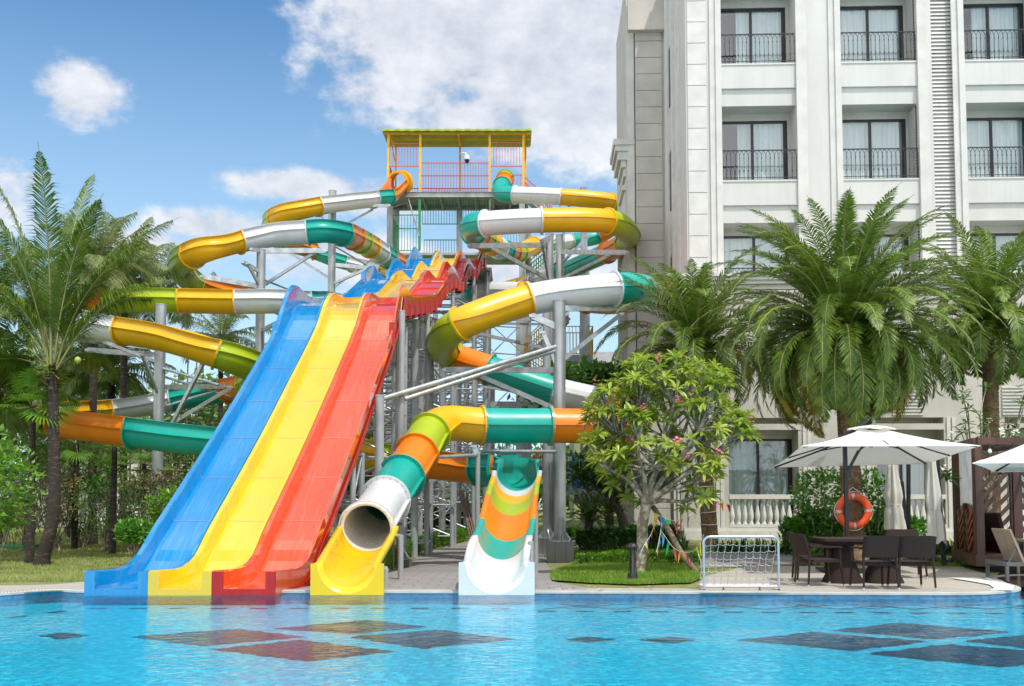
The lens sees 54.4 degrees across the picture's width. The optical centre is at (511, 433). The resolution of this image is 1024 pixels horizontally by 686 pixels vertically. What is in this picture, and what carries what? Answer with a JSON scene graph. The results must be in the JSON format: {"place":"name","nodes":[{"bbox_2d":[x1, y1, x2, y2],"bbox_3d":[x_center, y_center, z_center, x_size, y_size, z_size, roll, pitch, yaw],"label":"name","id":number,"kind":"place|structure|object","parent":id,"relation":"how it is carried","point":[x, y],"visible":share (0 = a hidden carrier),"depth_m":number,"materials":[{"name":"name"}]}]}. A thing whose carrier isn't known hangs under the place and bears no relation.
{"place":"outdoors","nodes":[
{"label":"outdoors","id":0,"kind":"place"},
{"bbox_2d":[0,530,138,581],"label":"lawn grass","id":1,"kind":"structure","parent":0,"point":[6,568],"depth_m":26.60,"materials":[{"name":"plant"}]},
{"bbox_2d":[0,0,622,496],"label":"sky","id":2,"kind":"structure","parent":0,"point":[212,115],"materials":[{"name":"blue"}]},
{"bbox_2d":[296,571,585,589],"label":"pool deck","id":3,"kind":"structure","parent":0,"point":[433,580],"depth_m":17.05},
{"bbox_2d":[397,551,550,570],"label":"garden path","id":4,"kind":"structure","parent":0,"point":[442,560],"depth_m":26.92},
{"bbox_2d":[439,445,479,528],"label":"steel column","id":5,"kind":"structure","parent":4,"relation":"on","point":[476,454],"depth_m":24.80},
{"bbox_2d":[0,498,1004,592],"bbox_3d":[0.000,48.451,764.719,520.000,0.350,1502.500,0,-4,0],"label":"ground","id":6,"kind":"structure","parent":0,"point":[693,544],"depth_m":25.58,"materials":[{"name":"plant"}]},
{"bbox_2d":[0,424,46,563],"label":"glossy bush","id":7,"kind":"object","parent":6,"relation":"on","point":[7,514],"visible":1,"depth_m":21.46,"materials":[{"name":"green plant"}]},
{"bbox_2d":[0,232,62,355],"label":"coconut palm","id":8,"kind":"object","parent":6,"relation":"on","point":[3,271],"visible":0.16,"depth_m":32.95,"materials":[{"name":"green plant"}]},
{"bbox_2d":[0,457,66,551],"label":"hedge shrub","id":9,"kind":"object","parent":6,"relation":"on","point":[39,515],"visible":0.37,"depth_m":31.86,"materials":[{"name":"green plant"}]},
{"bbox_2d":[0,428,69,548],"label":"bush","id":10,"kind":"object","parent":6,"relation":"on","point":[26,442],"visible":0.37,"depth_m":33.75,"materials":[{"name":"green plant"}]},
{"bbox_2d":[0,365,80,563],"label":"fan palm","id":11,"kind":"object","parent":6,"relation":"on","point":[30,528],"visible":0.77,"depth_m":26.83,"materials":[{"name":"green plant"}]},
{"bbox_2d":[0,322,81,439],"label":"coconut palm","id":12,"kind":"object","parent":6,"relation":"on","point":[13,421],"visible":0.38,"depth_m":28.61,"materials":[{"name":"green plant"}]},
{"bbox_2d":[18,458,93,549],"bbox_3d":[-15.255,2.344,33.148,2.544,3.084,2.042,0,-4,0],"label":"hedge shrub","id":13,"kind":"object","parent":6,"relation":"on","point":[58,537],"visible":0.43,"depth_m":33.12,"materials":[{"name":"green plant"}]},
{"bbox_2d":[30,333,120,537],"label":"coconut palm","id":14,"kind":"object","parent":6,"relation":"on","point":[75,370],"visible":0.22,"depth_m":42.61,"materials":[{"name":"green plant"}]},
{"bbox_2d":[20,436,136,542],"bbox_3d":[-16.566,2.038,37.973,4.568,4.285,3.416,0,-4,0],"label":"bush","id":15,"kind":"object","parent":6,"relation":"on","point":[68,444],"visible":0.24,"depth_m":37.73,"materials":[{"name":"green plant"}]},
{"bbox_2d":[60,475,109,547],"bbox_3d":[-14.905,2.673,34.277,2.576,2.568,1.966,0,-4,0],"label":"hedge shrub","id":16,"kind":"object","parent":6,"relation":"on","point":[82,542],"visible":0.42,"depth_m":34.21,"materials":[{"name":"green plant"}]},
{"bbox_2d":[60,439,111,548],"bbox_3d":[-14.793,1.562,33.995,2.544,4.733,2.574,0,-4,0],"label":"fan palm","id":17,"kind":"object","parent":6,"relation":"on","point":[74,533],"visible":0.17,"depth_m":33.83,"materials":[{"name":"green plant"}]},
{"bbox_2d":[0,145,179,565],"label":"coconut palm","id":18,"kind":"object","parent":6,"relation":"on","point":[50,303],"visible":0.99,"depth_m":26.49,"materials":[{"name":"green plant"}]},
{"bbox_2d":[35,204,157,544],"bbox_3d":[-15.717,-2.222,37.174,4.861,12.782,4.610,0,-4,0],"label":"coconut palm","id":19,"kind":"object","parent":6,"relation":"on","point":[102,248],"visible":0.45,"depth_m":36.88,"materials":[{"name":"green plant"}]},
{"bbox_2d":[71,468,144,551],"bbox_3d":[-12.941,2.433,31.900,2.362,2.757,2.056,0,-4,0],"label":"hedge shrub","id":20,"kind":"object","parent":6,"relation":"on","point":[105,527],"visible":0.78,"depth_m":31.80,"materials":[{"name":"green plant"}]},
{"bbox_2d":[73,408,152,554],"bbox_3d":[-12.360,1.462,30.928,2.639,4.559,2.401,0,-4,0],"label":"fan palm","id":21,"kind":"object","parent":6,"relation":"on","point":[113,507],"visible":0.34,"depth_m":30.87,"materials":[{"name":"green plant"}]},
{"bbox_2d":[37,422,193,525],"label":"hedge","id":22,"kind":"object","parent":6,"relation":"on","point":[132,466],"depth_m":57.89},
{"bbox_2d":[61,316,177,536],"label":"coconut palm","id":23,"kind":"object","parent":6,"relation":"on","point":[133,384],"visible":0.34,"depth_m":42.60,"materials":[{"name":"green plant"}]},
{"bbox_2d":[50,211,201,540],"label":"coconut palm","id":24,"kind":"object","parent":6,"relation":"on","point":[124,370],"visible":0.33,"depth_m":40.12,"materials":[{"name":"green plant"}]},
{"bbox_2d":[27,368,231,488],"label":"broadleaf tree","id":25,"kind":"object","parent":6,"relation":"on","point":[204,408],"visible":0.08,"depth_m":62.27,"materials":[{"name":"green plant"}]},
{"bbox_2d":[112,517,154,559],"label":"bush","id":26,"kind":"object","parent":6,"relation":"on","point":[136,527],"visible":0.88,"depth_m":25.70,"materials":[{"name":"green plant"}]},
{"bbox_2d":[97,470,170,549],"bbox_3d":[-12.400,2.527,33.130,2.541,2.723,1.887,0,-4,0],"label":"hedge shrub","id":27,"kind":"object","parent":6,"relation":"on","point":[132,483],"visible":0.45,"depth_m":33.01,"materials":[{"name":"green plant"}]},
{"bbox_2d":[67,303,233,517],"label":"steel column","id":28,"kind":"structure","parent":6,"relation":"on","point":[157,380],"depth_m":34.96,"materials":[{"name":"metal"}]},
{"bbox_2d":[113,238,193,330],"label":"coconut palm","id":29,"kind":"object","parent":6,"relation":"on","point":[186,321],"visible":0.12,"depth_m":47.26,"materials":[{"name":"green plant"}]},
{"bbox_2d":[143,485,176,522],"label":"bush","id":30,"kind":"object","parent":6,"relation":"on","point":[161,498],"visible":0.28,"depth_m":26.81,"materials":[{"name":"green plant"}]},
{"bbox_2d":[128,452,197,495],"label":"bush","id":31,"kind":"object","parent":6,"relation":"on","point":[176,460],"visible":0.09,"depth_m":39.34,"materials":[{"name":"green plant"}]},
{"bbox_2d":[166,271,271,424],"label":"coconut palm","id":32,"kind":"object","parent":6,"relation":"on","point":[224,327],"visible":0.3,"depth_m":52.07,"materials":[{"name":"green plant"}]},
{"bbox_2d":[200,247,327,351],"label":"steel column","id":33,"kind":"structure","parent":6,"relation":"on","point":[259,269],"depth_m":39.77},
{"bbox_2d":[288,190,390,530],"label":"steel column","id":34,"kind":"structure","parent":6,"relation":"on","point":[332,266],"depth_m":52.10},
{"bbox_2d":[24,170,541,594],"bbox_3d":[-9.489,-6.371,38.155,15.377,20.448,47.874,1,-4,-12],"label":"open flume slide","id":35,"kind":"object","parent":34,"relation":"on","point":[496,561],"visible":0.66,"depth_m":31.54,"materials":[{"name":"plastic"}]},
{"bbox_2d":[326,452,364,544],"bbox_3d":[-4.544,1.599,20.541,2.820,2.490,1.314,0,-4,0],"label":"lattice trestle","id":36,"kind":"object","parent":6,"relation":"on","point":[354,478],"visible":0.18,"depth_m":20.82,"materials":[{"name":"grey paint"}]},
{"bbox_2d":[324,327,407,550],"bbox_3d":[-4.226,0.241,25.834,2.850,6.343,1.643,0,-4,0],"label":"lattice trestle","id":37,"kind":"object","parent":6,"relation":"on","point":[388,409],"visible":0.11,"depth_m":25.20,"materials":[{"name":"grey paint"}]},
{"bbox_2d":[84,247,486,596],"bbox_3d":[-3.868,-2.701,29.590,3.255,12.115,28.542,0,-4,5],"label":"racing slide","id":38,"kind":"object","parent":37,"relation":"on","point":[251,508],"visible":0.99,"depth_m":19.82,"materials":[{"name":"plastic"}]},
{"bbox_2d":[375,395,384,475],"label":"steel column","id":39,"kind":"structure","parent":6,"relation":"on","point":[379,429],"depth_m":21.46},
{"bbox_2d":[334,312,433,555],"bbox_3d":[-3.903,0.026,30.656,2.850,7.390,1.643,0,-4,0],"label":"lattice trestle","id":40,"kind":"object","parent":6,"relation":"on","point":[427,541],"visible":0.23,"depth_m":30.02,"materials":[{"name":"grey paint"}]},
{"bbox_2d":[394,310,410,567],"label":"steel column","id":41,"kind":"structure","parent":6,"relation":"on","point":[401,371],"depth_m":24.66,"materials":[{"name":"metal"}]},
{"bbox_2d":[373,290,456,546],"bbox_3d":[-3.445,-0.529,35.699,2.850,9.115,1.643,0,-4,0],"label":"lattice trestle","id":42,"kind":"object","parent":6,"relation":"on","point":[452,445],"visible":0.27,"depth_m":35.00,"materials":[{"name":"grey paint"}]},
{"bbox_2d":[411,320,418,557],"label":"steel column","id":43,"kind":"structure","parent":6,"relation":"on","point":[415,413],"depth_m":29.53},
{"bbox_2d":[418,316,423,535],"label":"steel column","id":44,"kind":"structure","parent":6,"relation":"on","point":[421,376],"depth_m":33.08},
{"bbox_2d":[382,527,468,570],"bbox_3d":[-2.615,3.235,29.705,1.145,0.965,21.416,0,-4,2],"label":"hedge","id":45,"kind":"object","parent":6,"relation":"on","point":[461,532],"visible":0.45,"depth_m":34.05,"materials":[{"name":"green plant"}]},
{"bbox_2d":[405,277,476,539],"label":"lattice trestle","id":46,"kind":"object","parent":6,"relation":"on","point":[474,346],"visible":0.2,"depth_m":40.22,"materials":[{"name":"grey paint"}]},
{"bbox_2d":[405,325,519,513],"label":"bracing frame","id":47,"kind":"object","parent":46,"relation":"attached to","point":[440,490],"visible":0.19,"depth_m":41.09,"materials":[{"name":"metal"}]},
{"bbox_2d":[433,283,484,526],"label":"lattice trestle","id":48,"kind":"object","parent":6,"relation":"on","point":[462,383],"visible":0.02,"depth_m":45.66,"materials":[{"name":"grey paint"}]},
{"bbox_2d":[424,316,551,465],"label":"bracing frame","id":49,"kind":"object","parent":48,"relation":"attached to","point":[505,404],"visible":0.18,"depth_m":43.83,"materials":[{"name":"grey paint"}]},
{"bbox_2d":[381,128,551,487],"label":"slide tower","id":50,"kind":"structure","parent":6,"relation":"on","point":[459,201],"depth_m":58.41,"materials":[{"name":"metal"}]},
{"bbox_2d":[0,575,1020,595],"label":"pool coping","id":51,"kind":"object","parent":6,"relation":"on","point":[1017,589],"visible":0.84,"depth_m":15.25,"materials":[{"name":"stone"}]},
{"bbox_2d":[0,574,1023,592],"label":"overflow channel","id":52,"kind":"object","parent":6,"relation":"on","point":[988,578],"visible":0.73,"depth_m":15.33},
{"bbox_2d":[384,299,647,562],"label":"steel column","id":53,"kind":"structure","parent":6,"relation":"on","point":[559,546],"depth_m":27.48,"materials":[{"name":"metal"}]},
{"bbox_2d":[310,169,658,594],"bbox_3d":[0.763,-6.330,38.921,9.118,20.460,46.815,0,-4,5],"label":"tube slide","id":54,"kind":"object","parent":53,"relation":"on","point":[349,561],"visible":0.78,"depth_m":27.64,"materials":[{"name":"plastic"}]},
{"bbox_2d":[538,312,552,554],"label":"steel column","id":55,"kind":"structure","parent":6,"relation":"on","point":[546,533],"depth_m":30.85,"materials":[{"name":"metal"}]},
{"bbox_2d":[499,232,614,524],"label":"stair tower","id":56,"kind":"structure","parent":6,"relation":"on","point":[584,332],"depth_m":50.38,"materials":[{"name":"metal"}]},
{"bbox_2d":[507,354,645,522],"bbox_3d":[2.298,0.436,33.163,4.932,6.252,3.475,0,-4,0],"label":"broadleaf tree","id":57,"kind":"object","parent":6,"relation":"on","point":[585,371],"visible":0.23,"depth_m":32.43,"materials":[{"name":"green plant"}]},
{"bbox_2d":[566,485,614,549],"bbox_3d":[2.343,2.594,30.889,2.086,2.104,1.916,0,-4,0],"label":"sago cycad","id":58,"kind":"object","parent":6,"relation":"on","point":[591,519],"visible":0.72,"depth_m":30.76,"materials":[{"name":"green plant"}]},
{"bbox_2d":[556,234,628,278],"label":"steel column","id":59,"kind":"structure","parent":6,"relation":"on","point":[561,260],"depth_m":43.99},
{"bbox_2d":[582,479,635,546],"bbox_3d":[3.005,2.424,30.402,1.935,2.093,2.107,0,-4,0],"label":"sago cycad","id":60,"kind":"object","parent":6,"relation":"on","point":[610,508],"visible":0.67,"depth_m":30.25,"materials":[{"name":"green plant"}]},
{"bbox_2d":[566,438,654,544],"bbox_3d":[3.132,1.661,29.914,3.262,3.358,2.246,0,-4,0],"label":"broadleaf tree","id":61,"kind":"object","parent":6,"relation":"on","point":[582,476],"visible":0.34,"depth_m":29.99,"materials":[{"name":"green plant"}]},
{"bbox_2d":[549,546,701,583],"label":"grass lawn","id":62,"kind":"structure","parent":6,"relation":"on","point":[604,572],"depth_m":18.35,"materials":[{"name":"plant"}]},
{"bbox_2d":[574,522,681,551],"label":"dark hedge","id":63,"kind":"object","parent":62,"relation":"on","point":[619,536],"visible":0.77,"depth_m":27.34,"materials":[{"name":"green plant"}]},
{"bbox_2d":[575,549,701,563],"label":"hedge","id":64,"kind":"object","parent":62,"relation":"on","point":[624,554],"visible":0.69,"depth_m":22.35,"materials":[{"name":"green plant"}]},
{"bbox_2d":[576,348,764,571],"bbox_3d":[3.003,0.513,19.052,3.626,4.377,2.516,0,-4,0],"label":"frangipani tree","id":65,"kind":"object","parent":62,"relation":"on","point":[655,485],"visible":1,"depth_m":18.73,"materials":[{"name":"green plant"}]},
{"bbox_2d":[593,243,796,548],"bbox_3d":[5.105,-0.910,27.361,5.511,8.290,6.090,0,-4,0],"label":"date palm","id":66,"kind":"object","parent":6,"relation":"on","point":[697,339],"visible":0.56,"depth_m":27.05,"materials":[{"name":"plant"}]},
{"bbox_2d":[610,0,1023,540],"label":"hotel building","id":67,"kind":"structure","parent":6,"relation":"on","point":[728,111],"depth_m":34.65,"materials":[{"name":"white paint"}]},
{"bbox_2d":[721,8,785,62],"bbox_3d":[8.565,-14.055,35.816,2.457,2.406,0.278,0,-4,2],"label":"window","id":68,"kind":"structure","parent":67,"relation":"in","point":[756,20],"depth_m":35.88,"materials":[{"name":"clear glass"}]},
{"bbox_2d":[722,121,787,179],"bbox_3d":[8.565,-9.922,35.565,2.457,2.406,0.283,0,-4,2],"label":"window","id":69,"kind":"structure","parent":67,"relation":"in","point":[751,135],"depth_m":35.63,"materials":[{"name":"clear glass"}]},
{"bbox_2d":[724,236,788,272],"bbox_3d":[8.565,-5.789,35.310,2.456,2.406,0.276,0,-4,2],"label":"window","id":70,"kind":"structure","parent":67,"relation":"in","point":[731,243],"depth_m":35.43,"materials":[{"name":"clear glass"}]},
{"bbox_2d":[729,439,792,523],"bbox_3d":[8.387,1.710,34.007,2.279,3.039,0.279,0,-4,2],"label":"window","id":71,"kind":"structure","parent":67,"relation":"in","point":[751,471],"depth_m":34.10,"materials":[{"name":"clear glass"}]},
{"bbox_2d":[840,6,903,61],"bbox_3d":[12.704,-14.065,35.657,2.492,2.406,0.277,0,-4,2],"label":"window","id":72,"kind":"structure","parent":67,"relation":"in","point":[852,19],"depth_m":35.74,"materials":[{"name":"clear glass"}]},
{"bbox_2d":[842,119,906,177],"bbox_3d":[12.704,-9.932,35.404,2.492,2.406,0.277,0,-4,2],"label":"window","id":73,"kind":"structure","parent":67,"relation":"in","point":[890,133],"depth_m":35.48,"materials":[{"name":"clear glass"}]},
{"bbox_2d":[897,464,926,517],"bbox_3d":[13.184,1.698,33.824,2.197,3.039,0.281,0,-4,2],"label":"window","id":74,"kind":"structure","parent":67,"relation":"in","point":[918,471],"depth_m":33.88,"materials":[{"name":"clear glass"}]},
{"bbox_2d":[963,4,1023,58],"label":"window","id":75,"kind":"structure","parent":67,"relation":"in","point":[993,16],"depth_m":35.56,"materials":[{"name":"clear glass"}]},
{"bbox_2d":[966,118,1023,176],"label":"window","id":76,"kind":"structure","parent":67,"relation":"in","point":[981,132],"depth_m":35.32,"materials":[{"name":"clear glass"}]},
{"bbox_2d":[781,466,863,553],"bbox_3d":[7.608,1.832,24.400,1.995,2.339,1.551,0,-4,0],"label":"ficus bush","id":77,"kind":"object","parent":6,"relation":"on","point":[803,506],"visible":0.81,"depth_m":24.29,"materials":[{"name":"green plant"}]},
{"bbox_2d":[701,547,967,566],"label":"bed grass","id":78,"kind":"structure","parent":6,"relation":"on","point":[959,564],"depth_m":21.23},
{"bbox_2d":[884,464,910,529],"bbox_3d":[9.023,1.542,23.367,0.550,1.918,0.506,3,-4,-38],"label":"folded parasol","id":79,"kind":"object","parent":78,"relation":"on","point":[897,513],"visible":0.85,"depth_m":23.27,"materials":[{"name":"beige fabric"}]},
{"bbox_2d":[776,508,926,554],"bbox_3d":[8.487,2.478,24.755,3.862,1.311,1.806,0,-4,0],"label":"broad leaf hedge","id":80,"kind":"object","parent":6,"relation":"on","point":[797,524],"visible":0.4,"depth_m":24.34,"materials":[{"name":"green plant"}]},
{"bbox_2d":[695,186,1018,559],"bbox_3d":[7.445,-1.230,22.432,6.690,8.316,6.465,2,-4,-26],"label":"date palm","id":81,"kind":"object","parent":6,"relation":"on","point":[852,357],"visible":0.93,"depth_m":21.43,"materials":[{"name":"plant"}]},
{"bbox_2d":[834,487,872,530],"bbox_3d":[7.504,1.657,21.877,0.873,0.964,0.150,0,-4,0],"label":"lifebuoy","id":82,"kind":"object","parent":81,"relation":"hanging from","point":[866,517],"visible":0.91,"depth_m":21.84,"materials":[{"name":"orange plastic"}]},
{"bbox_2d":[861,466,885,535],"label":"ficus bush","id":83,"kind":"object","parent":6,"relation":"on","point":[877,516],"visible":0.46,"depth_m":24.28,"materials":[{"name":"green plant"}]},
{"bbox_2d":[887,213,1023,512],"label":"date palm","id":84,"kind":"object","parent":6,"relation":"on","point":[990,339],"visible":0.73,"depth_m":26.01,"materials":[{"name":"plant"}]},
{"bbox_2d":[940,381,1023,511],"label":"frangipani tree","id":85,"kind":"object","parent":6,"relation":"on","point":[986,476],"visible":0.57,"depth_m":22.84,"materials":[{"name":"green plant"}]},
{"bbox_2d":[951,437,1023,570],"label":"poolside cabana","id":86,"kind":"object","parent":6,"relation":"on","point":[975,542],"visible":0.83,"depth_m":20.21,"materials":[{"name":"brown wood"}]},
{"bbox_2d":[972,443,1023,471],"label":"cantilever parasol","id":87,"kind":"object","parent":6,"relation":"on","point":[1010,459],"visible":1,"depth_m":17.43,"materials":[{"name":"beige fabric"}]},
{"bbox_2d":[998,571,1023,586],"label":"wet stone paving","id":88,"kind":"structure","parent":6,"relation":"on","point":[1017,581],"depth_m":17.62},
{"bbox_2d":[985,528,1023,581],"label":"sun lounger","id":89,"kind":"object","parent":88,"relation":"on","point":[1009,548],"visible":0.93,"depth_m":17.48,"materials":[{"name":"beige"}]},
{"bbox_2d":[467,233,553,531],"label":"steel column","id":90,"kind":"structure","parent":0,"point":[546,241],"depth_m":40.74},
{"bbox_2d":[0,587,1023,685],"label":"pool floor","id":91,"kind":"structure","parent":0,"point":[432,670],"depth_m":10.73,"materials":[{"name":"tile"}]},
{"bbox_2d":[134,629,303,645],"bbox_3d":[-3.483,2.410,11.819,1.659,0.001,1.256,-2,-4,35],"label":"floor mosaic","id":92,"kind":"object","parent":91,"relation":"on","point":[221,637],"visible":0.89,"depth_m":11.83},
{"bbox_2d":[215,640,391,660],"bbox_3d":[-2.282,2.348,10.804,1.733,0.001,1.109,-3,-4,36],"label":"floor mosaic","id":93,"kind":"object","parent":91,"relation":"on","point":[308,649],"visible":0.9,"depth_m":10.77},
{"bbox_2d":[275,620,423,633],"bbox_3d":[-2.046,2.461,12.647,1.583,0.001,1.134,3,-5,-40],"label":"floor mosaic","id":94,"kind":"object","parent":91,"relation":"on","point":[342,627],"visible":0.89,"depth_m":12.63},
{"bbox_2d":[352,630,511,647],"bbox_3d":[-0.953,2.403,11.711,1.556,0.001,1.281,-3,-5,44],"label":"floor mosaic","id":95,"kind":"object","parent":91,"relation":"on","point":[434,638],"visible":0.92,"depth_m":11.66},
{"bbox_2d":[0,582,1019,606],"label":"pool wall","id":96,"kind":"structure","parent":91,"relation":"on","point":[586,600],"depth_m":15.31,"materials":[{"name":"blue tile"}]},
{"bbox_2d":[739,632,923,649],"bbox_3d":[3.698,2.390,11.496,1.826,0.001,1.261,-3,-4,36],"label":"floor mosaic","id":97,"kind":"object","parent":91,"relation":"on","point":[830,640],"visible":0.85,"depth_m":11.50},
{"bbox_2d":[836,622,1006,638],"bbox_3d":[5.065,2.440,12.305,1.680,0.001,1.398,2,-4,-34],"label":"floor mosaic","id":98,"kind":"object","parent":91,"relation":"on","point":[907,632],"visible":0.85,"depth_m":12.26},
{"bbox_2d":[865,644,1023,666],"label":"floor mosaic","id":99,"kind":"object","parent":91,"relation":"on","point":[982,652],"visible":0.89,"depth_m":10.50},
{"bbox_2d":[0,581,1023,685],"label":"pool water","id":100,"kind":"structure","parent":0,"point":[526,617],"depth_m":12.21,"materials":[{"name":"liquid"}]},
{"bbox_2d":[569,352,616,518],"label":"service block","id":101,"kind":"structure","parent":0,"point":[602,356],"depth_m":63.66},
{"bbox_2d":[700,552,795,567],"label":"path","id":102,"kind":"structure","parent":0,"point":[785,560],"depth_m":22.79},
{"bbox_2d":[709,533,792,552],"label":"strap leaf plant","id":103,"kind":"object","parent":102,"relation":"on","point":[735,549],"visible":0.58,"depth_m":25.27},
{"bbox_2d":[700,565,1005,592],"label":"pool deck","id":104,"kind":"structure","parent":0,"point":[946,576],"depth_m":17.28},
{"bbox_2d":[697,535,779,589],"bbox_3d":[3.581,2.037,15.796,1.238,0.859,0.547,0,-4,0],"label":"mini goal","id":105,"kind":"object","parent":104,"relation":"on","point":[704,585],"visible":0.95,"depth_m":15.58,"materials":[{"name":"metal"}]},
{"bbox_2d":[790,533,844,586],"bbox_3d":[4.993,2.074,16.344,0.732,0.864,0.600,0,-4,-7],"label":"wicker chair","id":106,"kind":"object","parent":104,"relation":"on","point":[801,545],"visible":1,"depth_m":16.18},
{"bbox_2d":[809,537,903,583],"bbox_3d":[6.023,2.163,17.000,1.620,0.758,0.950,0,-4,0],"label":"wicker table","id":107,"kind":"object","parent":104,"relation":"on","point":[873,574],"visible":0.6,"depth_m":16.74,"materials":[{"name":"wicker"}]},
{"bbox_2d":[849,536,899,590],"bbox_3d":[5.738,2.039,15.771,0.600,0.864,0.732,0,-4,-2],"label":"wicker chair","id":108,"kind":"object","parent":104,"relation":"on","point":[881,547],"visible":0.97,"depth_m":15.50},
{"bbox_2d":[772,418,980,572],"bbox_3d":[6.890,1.183,19.163,3.425,2.978,2.800,0,-4,0],"label":"cantilever parasol","id":109,"kind":"object","parent":104,"relation":"on","point":[872,445],"visible":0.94,"depth_m":19.31,"materials":[{"name":"beige fabric"}]},
{"bbox_2d":[887,536,936,590],"bbox_3d":[6.327,2.039,15.771,0.600,0.864,0.732,0,-4,3],"label":"wicker chair","id":110,"kind":"object","parent":104,"relation":"on","point":[920,547],"visible":0.83,"depth_m":15.50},
{"bbox_2d":[925,460,946,564],"bbox_3d":[8.652,1.552,20.342,0.410,2.265,0.367,0,-4,0],"label":"folded parasol","id":111,"kind":"object","parent":104,"relation":"on","point":[935,523],"visible":0.93,"depth_m":20.27,"materials":[{"name":"beige fabric"}]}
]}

